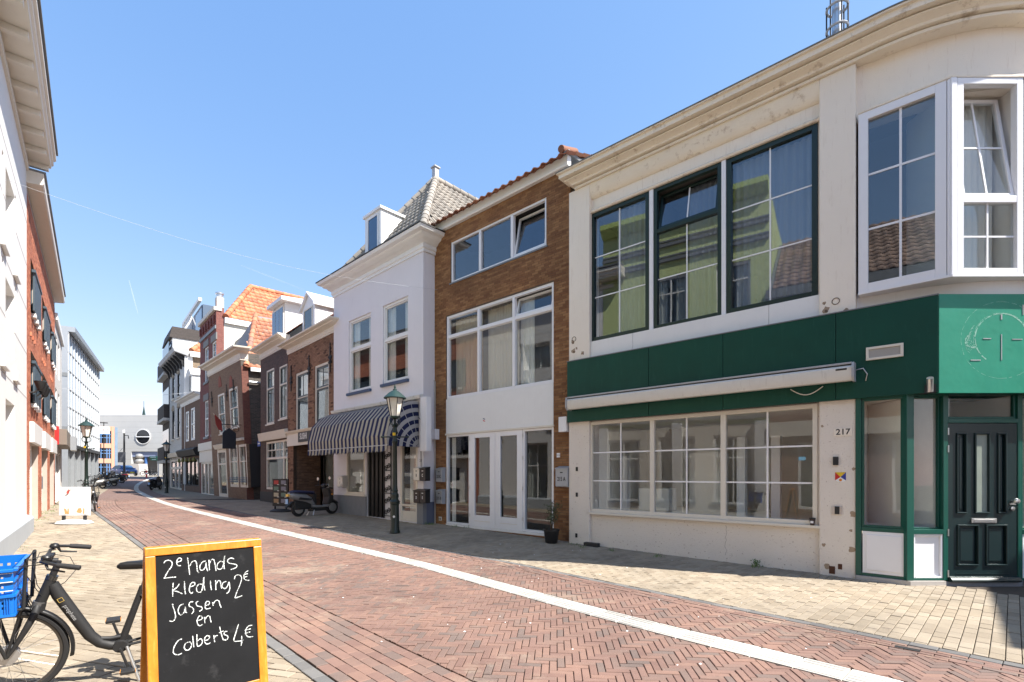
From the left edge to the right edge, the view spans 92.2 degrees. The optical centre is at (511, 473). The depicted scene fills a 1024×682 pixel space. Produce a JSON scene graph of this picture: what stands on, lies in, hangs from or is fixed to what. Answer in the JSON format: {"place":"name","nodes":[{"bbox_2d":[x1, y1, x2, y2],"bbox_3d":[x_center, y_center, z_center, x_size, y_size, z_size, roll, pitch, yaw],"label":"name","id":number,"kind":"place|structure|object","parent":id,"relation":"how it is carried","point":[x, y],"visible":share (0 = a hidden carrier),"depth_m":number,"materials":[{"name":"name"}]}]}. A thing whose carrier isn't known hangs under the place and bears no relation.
{"place":"outdoors","nodes":[
{"label":"outdoors","id":0,"kind":"place"},
{"bbox_2d":[91,477,111,494],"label":"pavement","id":1,"kind":"structure","parent":0,"point":[101,490],"depth_m":39.80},
{"bbox_2d":[88,473,108,487],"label":"scooter","id":2,"kind":"object","parent":1,"relation":"on","point":[102,480],"visible":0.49,"depth_m":41.76,"materials":[{"name":"metal"}]},
{"bbox_2d":[98,472,119,485],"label":"scooter","id":3,"kind":"object","parent":1,"relation":"on","point":[113,481],"visible":0.51,"depth_m":45.38,"materials":[{"name":"metal"}]},
{"bbox_2d":[105,470,126,482],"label":"scooter","id":4,"kind":"object","parent":1,"relation":"on","point":[122,478],"visible":0.62,"depth_m":49.91,"materials":[{"name":"metal"}]},
{"bbox_2d":[110,469,128,480],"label":"scooter","id":5,"kind":"object","parent":1,"relation":"on","point":[126,474],"visible":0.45,"depth_m":53.85,"materials":[{"name":"metal"}]},
{"bbox_2d":[98,477,180,499],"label":"road","id":6,"kind":"structure","parent":0,"point":[125,490],"depth_m":34.61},
{"bbox_2d":[0,501,312,681],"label":"pavement","id":7,"kind":"structure","parent":0,"point":[99,587],"depth_m":6.08,"materials":[{"name":"brick pavers"},{"name":"stone"}]},
{"bbox_2d":[34,503,57,526],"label":"pavement weeds","id":8,"kind":"object","parent":7,"relation":"on","point":[47,513],"visible":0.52,"depth_m":17.09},
{"bbox_2d":[0,543,142,681],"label":"bicycle","id":9,"kind":"object","parent":7,"relation":"on","point":[53,588],"visible":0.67,"depth_m":3.60,"materials":[{"name":"metal"}]},
{"bbox_2d":[0,554,29,617],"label":"crate","id":10,"kind":"object","parent":9,"relation":"on","point":[11,582],"visible":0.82,"depth_m":3.32,"materials":[{"name":"blue plastic"}]},
{"bbox_2d":[54,487,93,524],"bbox_3d":[-12.561,0.913,14.154,0.960,1.060,0.528,0,0,-9],"label":"poster sign","id":11,"kind":"object","parent":7,"relation":"on","point":[74,501],"visible":1,"depth_m":14.14,"materials":[{"name":"white plastic"}]},
{"bbox_2d":[78,418,94,486],"bbox_3d":[-18.158,-0.525,21.029,0.551,3.760,0.551,0,0,-45],"label":"street lamp","id":12,"kind":"object","parent":7,"relation":"on","point":[86,426],"visible":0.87,"depth_m":20.98,"materials":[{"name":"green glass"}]},
{"bbox_2d":[82,482,104,511],"bbox_3d":[-15.576,0.858,18.375,0.671,1.078,1.774,-4,3,-41],"label":"bicycle","id":13,"kind":"object","parent":7,"relation":"on","point":[94,498],"visible":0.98,"depth_m":18.02,"materials":[{"name":"metal"}]},
{"bbox_2d":[140,538,267,681],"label":"chalkboard","id":14,"kind":"object","parent":7,"relation":"on","point":[203,614],"visible":1,"depth_m":3.13,"materials":[{"name":"black wood"}]},
{"bbox_2d":[152,478,230,499],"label":"pavement","id":15,"kind":"structure","parent":0,"point":[180,494],"depth_m":31.39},
{"bbox_2d":[147,474,163,489],"bbox_3d":[-28.379,0.645,39.243,0.780,1.332,2.000,0,0,-10],"label":"scooter","id":16,"kind":"object","parent":15,"relation":"on","point":[156,482],"visible":1,"depth_m":39.15,"materials":[{"name":"metal"}]},
{"bbox_2d":[161,440,171,492],"bbox_3d":[-23.409,-0.503,33.396,0.533,3.639,0.533,0,0,45],"label":"street lamp","id":17,"kind":"object","parent":15,"relation":"on","point":[166,445],"visible":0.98,"depth_m":33.34,"materials":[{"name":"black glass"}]},
{"bbox_2d":[29,0,901,414],"label":"sky","id":18,"kind":"structure","parent":0,"point":[264,130],"materials":[{"name":"blue"}]},
{"bbox_2d":[128,475,862,533],"bbox_3d":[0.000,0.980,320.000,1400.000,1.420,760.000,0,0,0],"label":"ground","id":19,"kind":"structure","parent":0,"point":[199,499],"depth_m":68.56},
{"bbox_2d":[0,0,57,565],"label":"white panel building","id":20,"kind":"structure","parent":19,"relation":"on","point":[28,139],"depth_m":10.73,"materials":[{"name":"paint"}]},
{"bbox_2d":[26,168,65,518],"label":"red brick shops","id":21,"kind":"structure","parent":19,"relation":"on","point":[45,288],"depth_m":15.34,"materials":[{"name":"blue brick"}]},
{"bbox_2d":[30,446,31,514],"bbox_3d":[-14.061,0.315,14.240,0.090,2.327,2.583,0,0,-40],"label":"shop door","id":22,"kind":"structure","parent":21,"relation":"in","point":[30,446],"depth_m":15.18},
{"bbox_2d":[30,362,31,402],"bbox_3d":[-14.042,-2.675,14.256,0.080,1.447,2.183,0,0,-40],"label":"window","id":23,"kind":"structure","parent":21,"relation":"in","point":[31,362],"depth_m":15.06,"materials":[{"name":"black glass"}]},
{"bbox_2d":[29,380,46,393],"bbox_3d":[-12.853,-2.335,13.372,0.361,0.352,0.280,0,0,-40],"label":"wall floodlight","id":24,"kind":"object","parent":21,"relation":"attached to","point":[40,385],"depth_m":13.34,"materials":[{"name":"black metal"}]},
{"bbox_2d":[32,385,48,396],"bbox_3d":[-13.357,-2.335,13.967,0.361,0.352,0.280,0,0,-40],"label":"wall floodlight","id":25,"kind":"object","parent":21,"relation":"attached to","point":[44,390],"depth_m":13.96,"materials":[{"name":"black metal"}]},
{"bbox_2d":[39,389,50,399],"bbox_3d":[-13.861,-2.335,14.563,0.361,0.352,0.280,0,0,-40],"label":"wall floodlight","id":26,"kind":"object","parent":21,"relation":"attached to","point":[46,394],"depth_m":14.56,"materials":[{"name":"black metal"}]},
{"bbox_2d":[55,313,76,502],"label":"pale brick house","id":27,"kind":"structure","parent":19,"relation":"on","point":[64,439],"depth_m":24.43,"materials":[{"name":"white paint"}]},
{"bbox_2d":[55,454,58,500],"bbox_3d":[-21.850,0.150,23.585,0.070,2.297,4.097,0,0,-40],"label":"window","id":28,"kind":"structure","parent":27,"relation":"in","point":[56,455],"depth_m":24.43,"materials":[{"name":"white paint"}]},
{"bbox_2d":[61,325,103,486],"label":"steel glass office","id":29,"kind":"structure","parent":19,"relation":"on","point":[82,367],"depth_m":37.72,"materials":[{"name":"metal"}]},
{"bbox_2d":[100,422,109,471],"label":"store sign","id":30,"kind":"object","parent":19,"relation":"on","point":[104,430],"visible":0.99,"depth_m":79.11,"materials":[{"name":"white paint"}]},
{"bbox_2d":[99,426,117,474],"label":"orange framed store","id":31,"kind":"structure","parent":19,"relation":"on","point":[110,450],"depth_m":81.25,"materials":[{"name":"blue glass"}]},
{"bbox_2d":[118,430,128,472],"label":"camera mast","id":32,"kind":"object","parent":19,"relation":"on","point":[121,456],"visible":0.91,"depth_m":61.88,"materials":[{"name":"grey metal"}]},
{"bbox_2d":[110,465,137,475],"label":"parked car","id":33,"kind":"object","parent":19,"relation":"on","point":[130,469],"visible":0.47,"depth_m":67.39,"materials":[{"name":"blue paint"}]},
{"bbox_2d":[100,415,162,474],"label":"pale civic building","id":34,"kind":"structure","parent":19,"relation":"on","point":[145,434],"depth_m":92.00,"materials":[{"name":"paint"}]},
{"bbox_2d":[129,454,147,474],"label":"stone sculpture","id":35,"kind":"object","parent":19,"relation":"on","point":[139,467],"visible":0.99,"depth_m":83.54,"materials":[{"name":"stone"}]},
{"bbox_2d":[158,342,199,490],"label":"white bracketed house","id":36,"kind":"structure","parent":19,"relation":"on","point":[174,363],"depth_m":39.73,"materials":[{"name":"paint"}]},
{"bbox_2d":[171,378,174,400],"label":"window","id":37,"kind":"structure","parent":36,"relation":"in","point":[173,398],"depth_m":42.10,"materials":[{"name":"grey glass"}]},
{"bbox_2d":[171,411,174,440],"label":"window","id":38,"kind":"structure","parent":36,"relation":"in","point":[173,439],"depth_m":42.10,"materials":[{"name":"grey glass"}]},
{"bbox_2d":[171,459,181,489],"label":"shop window","id":39,"kind":"structure","parent":36,"relation":"in","point":[176,468],"depth_m":42.52,"materials":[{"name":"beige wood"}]},
{"bbox_2d":[176,373,179,398],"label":"window","id":40,"kind":"structure","parent":36,"relation":"in","point":[179,373],"depth_m":40.20,"materials":[{"name":"grey glass"}]},
{"bbox_2d":[176,407,179,438],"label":"window","id":41,"kind":"structure","parent":36,"relation":"in","point":[179,407],"depth_m":40.20,"materials":[{"name":"grey glass"}]},
{"bbox_2d":[157,297,212,486],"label":"umber apartment block","id":42,"kind":"structure","parent":19,"relation":"on","point":[186,336],"depth_m":44.67,"materials":[{"name":"paint"}]},
{"bbox_2d":[163,341,168,357],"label":"window","id":43,"kind":"structure","parent":42,"relation":"in","point":[166,349],"depth_m":44.92,"materials":[{"name":"glass"}]},
{"bbox_2d":[163,387,168,403],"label":"window","id":44,"kind":"structure","parent":42,"relation":"in","point":[165,397],"depth_m":44.92,"materials":[{"name":"glass"}]},
{"bbox_2d":[163,429,168,442],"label":"window","id":45,"kind":"structure","parent":42,"relation":"in","point":[165,433],"depth_m":44.92,"materials":[{"name":"glass"}]},
{"bbox_2d":[174,367,199,492],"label":"tan house","id":46,"kind":"structure","parent":19,"relation":"on","point":[190,401],"depth_m":36.28,"materials":[{"name":"grey paint"}]},
{"bbox_2d":[62,388,179,395],"bbox_3d":[-24.187,-5.296,31.501,0.016,1.263,9.052,0,0,6],"label":"span wire","id":47,"kind":"object","parent":46,"relation":"attached to","point":[129,395],"visible":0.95,"depth_m":31.57,"materials":[{"name":"grey metal"}]},
{"bbox_2d":[186,411,188,441],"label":"window","id":48,"kind":"structure","parent":46,"relation":"in","point":[187,413],"depth_m":37.43,"materials":[{"name":"white paint"}]},
{"bbox_2d":[182,458,198,486],"bbox_3d":[-23.729,-0.104,36.428,0.100,2.004,5.594,0,0,-43],"label":"shop window","id":49,"kind":"structure","parent":46,"relation":"in","point":[186,484],"depth_m":36.37,"materials":[{"name":"black glass"}]},
{"bbox_2d":[191,407,194,439],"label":"window","id":50,"kind":"structure","parent":46,"relation":"in","point":[193,409],"depth_m":36.04,"materials":[{"name":"white paint"}]},
{"bbox_2d":[198,312,271,499],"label":"leaning house","id":51,"kind":"structure","parent":19,"relation":"on","point":[234,374],"depth_m":26.36,"materials":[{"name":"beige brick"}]},
{"bbox_2d":[213,413,226,430],"bbox_3d":[-15.837,-2.769,26.953,0.873,1.020,0.152,0,0,-41],"label":"flag","id":52,"kind":"object","parent":51,"relation":"attached to","point":[218,422],"visible":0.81,"depth_m":26.84,"materials":[{"name":"red fabric"}]},
{"bbox_2d":[218,393,225,435],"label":"window","id":53,"kind":"structure","parent":51,"relation":"in","point":[221,399],"depth_m":28.39,"materials":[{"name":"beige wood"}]},
{"bbox_2d":[217,449,227,496],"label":"door","id":54,"kind":"structure","parent":51,"relation":"in","point":[221,453],"depth_m":28.96,"materials":[{"name":"beige wood"}]},
{"bbox_2d":[221,424,238,448],"bbox_3d":[-14.302,-1.912,25.310,1.071,1.267,0.080,0,0,-45],"label":"hanging sign","id":55,"kind":"object","parent":51,"relation":"attached to","point":[228,438],"visible":0.98,"depth_m":25.15,"materials":[{"name":"metal"}]},
{"bbox_2d":[229,386,238,429],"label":"window","id":56,"kind":"structure","parent":51,"relation":"in","point":[234,414],"depth_m":26.81,"materials":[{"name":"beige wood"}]},
{"bbox_2d":[229,445,238,486],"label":"window","id":57,"kind":"structure","parent":51,"relation":"in","point":[233,454],"depth_m":27.26,"materials":[{"name":"beige wood"}]},
{"bbox_2d":[239,444,260,487],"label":"window","id":58,"kind":"structure","parent":51,"relation":"in","point":[255,452],"depth_m":25.51,"materials":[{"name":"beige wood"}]},
{"bbox_2d":[197,284,303,494],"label":"crimson brick house","id":59,"kind":"structure","parent":19,"relation":"on","point":[220,330],"depth_m":31.84,"materials":[{"name":"red brick"}]},
{"bbox_2d":[205,347,207,380],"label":"window","id":60,"kind":"structure","parent":59,"relation":"in","point":[206,350],"depth_m":32.39,"materials":[{"name":"white paint"}]},
{"bbox_2d":[205,401,207,436],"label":"window","id":61,"kind":"structure","parent":59,"relation":"in","point":[206,403],"depth_m":32.39,"materials":[{"name":"white paint"}]},
{"bbox_2d":[201,462,213,494],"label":"shop window","id":62,"kind":"structure","parent":59,"relation":"in","point":[205,466],"depth_m":32.80,"materials":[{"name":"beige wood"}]},
{"bbox_2d":[213,341,215,356],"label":"window","id":63,"kind":"structure","parent":59,"relation":"in","point":[214,344],"depth_m":30.76,"materials":[{"name":"white paint"}]},
{"bbox_2d":[249,295,302,502],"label":"dark brick house","id":64,"kind":"structure","parent":19,"relation":"on","point":[287,319],"depth_m":22.66,"materials":[{"name":"brown brick"}]},
{"bbox_2d":[265,368,274,425],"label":"window","id":65,"kind":"structure","parent":64,"relation":"in","point":[270,373],"depth_m":23.33,"materials":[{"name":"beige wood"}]},
{"bbox_2d":[266,439,286,488],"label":"shop window","id":66,"kind":"structure","parent":64,"relation":"in","point":[276,451],"depth_m":23.64,"materials":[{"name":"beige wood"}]},
{"bbox_2d":[278,364,286,420],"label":"window","id":67,"kind":"structure","parent":64,"relation":"in","point":[283,369],"depth_m":21.95,"materials":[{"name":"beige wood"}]},
{"bbox_2d":[315,164,477,524],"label":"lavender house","id":68,"kind":"structure","parent":19,"relation":"on","point":[384,338],"depth_m":15.65,"materials":[{"name":"white paint"}]},
{"bbox_2d":[337,475,347,486],"bbox_3d":[-5.897,0.263,17.114,0.380,0.419,0.220,0,0,44],"label":"mailbox","id":69,"kind":"object","parent":68,"relation":"attached to","point":[342,480],"visible":1,"depth_m":17.01,"materials":[{"name":"metal"}]},
{"bbox_2d":[344,449,365,496],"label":"shop window","id":70,"kind":"structure","parent":68,"relation":"in","point":[355,463],"depth_m":17.30,"materials":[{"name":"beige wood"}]},
{"bbox_2d":[346,313,371,395],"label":"window","id":71,"kind":"structure","parent":68,"relation":"in","point":[360,328],"depth_m":17.01,"materials":[{"name":"white paint"}]},
{"bbox_2d":[308,401,418,455],"bbox_3d":[-4.832,-1.343,15.508,4.964,1.501,1.077,0,0,44],"label":"striped awning","id":72,"kind":"object","parent":68,"relation":"attached to","point":[362,430],"visible":0.91,"depth_m":14.52,"materials":[{"name":"fabric"}]},
{"bbox_2d":[371,451,380,516],"bbox_3d":[-4.297,-0.172,15.906,1.110,3.144,0.040,0,0,44],"label":"entrance door","id":73,"kind":"structure","parent":68,"relation":"in","point":[379,451],"depth_m":15.84,"materials":[{"name":"brown wood"}]},
{"bbox_2d":[380,296,408,387],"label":"window","id":74,"kind":"structure","parent":68,"relation":"in","point":[395,313],"depth_m":15.51,"materials":[{"name":"glass"}]},
{"bbox_2d":[400,446,417,521],"bbox_3d":[-2.634,-0.172,14.963,0.866,3.141,1.192,0,0,44],"label":"shop door","id":75,"kind":"structure","parent":68,"relation":"in","point":[408,455],"depth_m":14.79,"materials":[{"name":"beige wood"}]},
{"bbox_2d":[402,510,415,518],"bbox_3d":[-3.018,1.210,14.561,0.709,0.220,0.040,0,0,44],"label":"door panel","id":76,"kind":"structure","parent":68,"relation":"in","point":[405,514],"depth_m":14.54,"materials":[{"name":"beige wood"}]},
{"bbox_2d":[413,467,420,480],"bbox_3d":[-2.667,0.000,14.053,0.290,0.399,0.190,0,0,44],"label":"mailbox","id":77,"kind":"object","parent":68,"relation":"attached to","point":[416,473],"visible":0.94,"depth_m":13.99,"materials":[{"name":"beige metal"}]},
{"bbox_2d":[413,489,421,502],"bbox_3d":[-2.667,0.633,14.053,0.290,0.399,0.190,0,0,44],"label":"mailbox","id":78,"kind":"object","parent":68,"relation":"attached to","point":[416,495],"visible":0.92,"depth_m":13.99,"materials":[{"name":"black metal"}]},
{"bbox_2d":[419,467,429,480],"bbox_3d":[-2.455,0.000,13.851,0.290,0.399,0.190,0,0,44],"label":"mailbox","id":79,"kind":"object","parent":68,"relation":"attached to","point":[424,473],"visible":1,"depth_m":13.78,"materials":[{"name":"black paint"}]},
{"bbox_2d":[419,489,429,502],"bbox_3d":[-2.455,0.624,13.851,0.290,0.399,0.190,0,0,44],"label":"mailbox","id":80,"kind":"object","parent":68,"relation":"attached to","point":[424,495],"visible":1,"depth_m":13.78,"materials":[{"name":"black paint"}]},
{"bbox_2d":[431,145,591,540],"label":"brown brick house","id":81,"kind":"structure","parent":19,"relation":"on","point":[500,434],"depth_m":12.82,"materials":[{"name":"brown brick"}]},
{"bbox_2d":[5,179,436,289],"bbox_3d":[-6.026,-5.436,11.934,9.033,0.615,0.005,0,0,-31],"label":"span wire","id":82,"kind":"object","parent":81,"relation":"attached to","point":[212,247],"visible":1,"depth_m":11.51,"materials":[{"name":"grey metal"}]},
{"bbox_2d":[435,489,445,503],"bbox_3d":[-2.035,0.646,14.039,0.280,0.419,0.170,0,0,42],"label":"mailbox","id":83,"kind":"object","parent":81,"relation":"attached to","point":[440,496],"visible":1,"depth_m":13.98,"materials":[{"name":"grey metal"}]},
{"bbox_2d":[435,467,445,481],"bbox_3d":[-2.035,0.027,14.039,0.280,0.419,0.170,0,0,42],"label":"mailbox","id":84,"kind":"object","parent":81,"relation":"attached to","point":[440,474],"visible":1,"depth_m":13.98,"materials":[{"name":"grey metal"}]},
{"bbox_2d":[469,432,494,527],"bbox_3d":[-0.258,0.161,13.601,0.952,2.498,1.625,0,0,42],"label":"door","id":85,"kind":"structure","parent":81,"relation":"in","point":[482,445],"depth_m":13.31,"materials":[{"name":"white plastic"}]},
{"bbox_2d":[451,198,545,282],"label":"ribbon window","id":86,"kind":"structure","parent":81,"relation":"in","point":[523,231],"depth_m":13.46,"materials":[{"name":"white plastic"}]},
{"bbox_2d":[447,282,553,398],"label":"ribbon window","id":87,"kind":"structure","parent":81,"relation":"in","point":[507,343],"depth_m":13.10,"materials":[{"name":"glass"}]},
{"bbox_2d":[495,429,522,530],"bbox_3d":[0.451,0.161,12.956,0.951,2.498,1.625,0,0,42],"label":"door","id":88,"kind":"structure","parent":81,"relation":"in","point":[509,443],"depth_m":12.65,"materials":[{"name":"white plastic"}]},
{"bbox_2d":[555,466,568,486],"bbox_3d":[1.155,0.064,11.127,0.350,0.469,0.180,0,0,42],"label":"number sign","id":89,"kind":"object","parent":81,"relation":"attached to","point":[562,476],"visible":0.95,"depth_m":11.05,"materials":[{"name":"white"}]},
{"bbox_2d":[555,0,1023,586],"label":"corner building","id":90,"kind":"structure","parent":19,"relation":"on","point":[855,192],"depth_m":7.85,"materials":[{"name":"cream plaster"},{"name":"green painted panels"},{"name":"glass"}]},
{"bbox_2d":[592,191,648,340],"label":"window","id":91,"kind":"structure","parent":90,"relation":"in","point":[623,257],"depth_m":10.35,"materials":[{"name":"clear glass"}]},
{"bbox_2d":[654,162,720,328],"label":"window","id":92,"kind":"structure","parent":90,"relation":"in","point":[687,209],"depth_m":9.54,"materials":[{"name":"clear glass"}]},
{"bbox_2d":[587,404,819,528],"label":"shop window","id":93,"kind":"structure","parent":90,"relation":"in","point":[757,466],"depth_m":10.59,"materials":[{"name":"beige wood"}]},
{"bbox_2d":[565,362,867,410],"bbox_3d":[3.224,-1.456,9.011,5.326,0.417,0.228,0,0,41],"label":"awning cassette","id":94,"kind":"object","parent":90,"relation":"attached to","point":[825,374],"visible":1,"depth_m":8.50,"materials":[{"name":"white metal"}]},
{"bbox_2d":[726,123,817,313],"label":"window","id":95,"kind":"structure","parent":90,"relation":"in","point":[772,187],"depth_m":8.48,"materials":[{"name":"clear glass"}]},
{"bbox_2d":[825,0,849,36],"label":"caged roof ladder","id":96,"kind":"object","parent":90,"relation":"on","point":[837,16],"visible":0.49,"depth_m":8.06,"materials":[{"name":"metal"}]},
{"bbox_2d":[862,396,902,528],"bbox_3d":[5.975,-0.162,7.829,0.542,1.921,1.472,0,0,41],"label":"shop window","id":97,"kind":"structure","parent":90,"relation":"in","point":[865,402],"depth_m":7.65,"materials":[{"name":"green paint"}]},
{"bbox_2d":[947,423,1021,581],"bbox_3d":[6.745,0.412,7.046,1.009,2.266,0.139,0,0,2],"label":"door","id":98,"kind":"structure","parent":90,"relation":"in","point":[982,441],"depth_m":7.08,"materials":[{"name":"paint"}]},
{"bbox_2d":[91,500,1023,681],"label":"road","id":99,"kind":"structure","parent":0,"point":[417,621],"depth_m":5.17,"materials":[{"name":"red brick"}]},
{"bbox_2d":[134,477,902,681],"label":"guide strip","id":100,"kind":"object","parent":99,"relation":"on","point":[823,669],"visible":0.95,"depth_m":5.36,"materials":[{"name":"white tile"}]},
{"bbox_2d":[895,645,919,651],"bbox_3d":[3.616,1.603,4.510,0.180,0.014,0.070,0,0,43],"label":"gutter hole","id":101,"kind":"object","parent":99,"relation":"on","point":[908,648],"visible":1,"depth_m":4.50,"materials":[{"name":"grey metal"}]},
{"bbox_2d":[187,499,1023,664],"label":"pavement","id":102,"kind":"structure","parent":0,"point":[987,622],"depth_m":6.93,"materials":[{"name":"beige brick pavers"}]},
{"bbox_2d":[270,479,290,511],"bbox_3d":[-8.436,0.783,17.978,0.840,1.200,0.588,0,0,20],"label":"menu stand","id":103,"kind":"object","parent":102,"relation":"on","point":[280,489],"visible":0.87,"depth_m":17.93,"materials":[{"name":"black metal"}]},
{"bbox_2d":[276,291,338,504],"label":"sushi house","id":104,"kind":"structure","parent":102,"relation":"on","point":[309,348],"depth_m":20.61,"materials":[{"name":"brown brick"}]},
{"bbox_2d":[296,370,307,429],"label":"window","id":105,"kind":"structure","parent":104,"relation":"in","point":[301,401],"depth_m":20.66,"materials":[{"name":"beige wood"}]},
{"bbox_2d":[315,361,328,423],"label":"window","id":106,"kind":"structure","parent":104,"relation":"in","point":[321,392],"depth_m":19.15,"materials":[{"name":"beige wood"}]},
{"bbox_2d":[323,453,332,488],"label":"shop window","id":107,"kind":"structure","parent":104,"relation":"in","point":[327,459],"depth_m":21.56,"materials":[{"name":"black glass"}]},
{"bbox_2d":[285,476,338,515],"bbox_3d":[-6.709,0.773,16.621,0.780,1.332,2.000,-4,-2,34],"label":"scooter","id":108,"kind":"object","parent":102,"relation":"on","point":[301,503],"visible":0.99,"depth_m":16.41,"materials":[{"name":"metal"}]},
{"bbox_2d":[381,385,408,533],"bbox_3d":[-2.949,-0.387,12.418,0.551,3.760,0.551,0,0,45],"label":"street lamp","id":109,"kind":"object","parent":102,"relation":"on","point":[394,398],"visible":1,"depth_m":12.35,"materials":[{"name":"green metal"}]},
{"bbox_2d":[543,500,562,543],"bbox_3d":[0.910,1.054,10.960,0.444,0.965,0.407,0,0,0],"label":"potted plant","id":110,"kind":"object","parent":102,"relation":"on","point":[551,533],"visible":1,"depth_m":10.89,"materials":[{"name":"green plant"}]},
{"bbox_2d":[426,523,763,567],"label":"wall weeds","id":111,"kind":"object","parent":102,"relation":"on","point":[656,556],"depth_m":9.95,"materials":[{"name":"green plant"}]},
{"bbox_2d":[809,518,815,524],"bbox_3d":[4.806,0.764,7.890,0.090,0.118,0.091,0,0,41],"label":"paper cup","id":112,"kind":"object","parent":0,"point":[812,521],"visible":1,"depth_m":7.86,"materials":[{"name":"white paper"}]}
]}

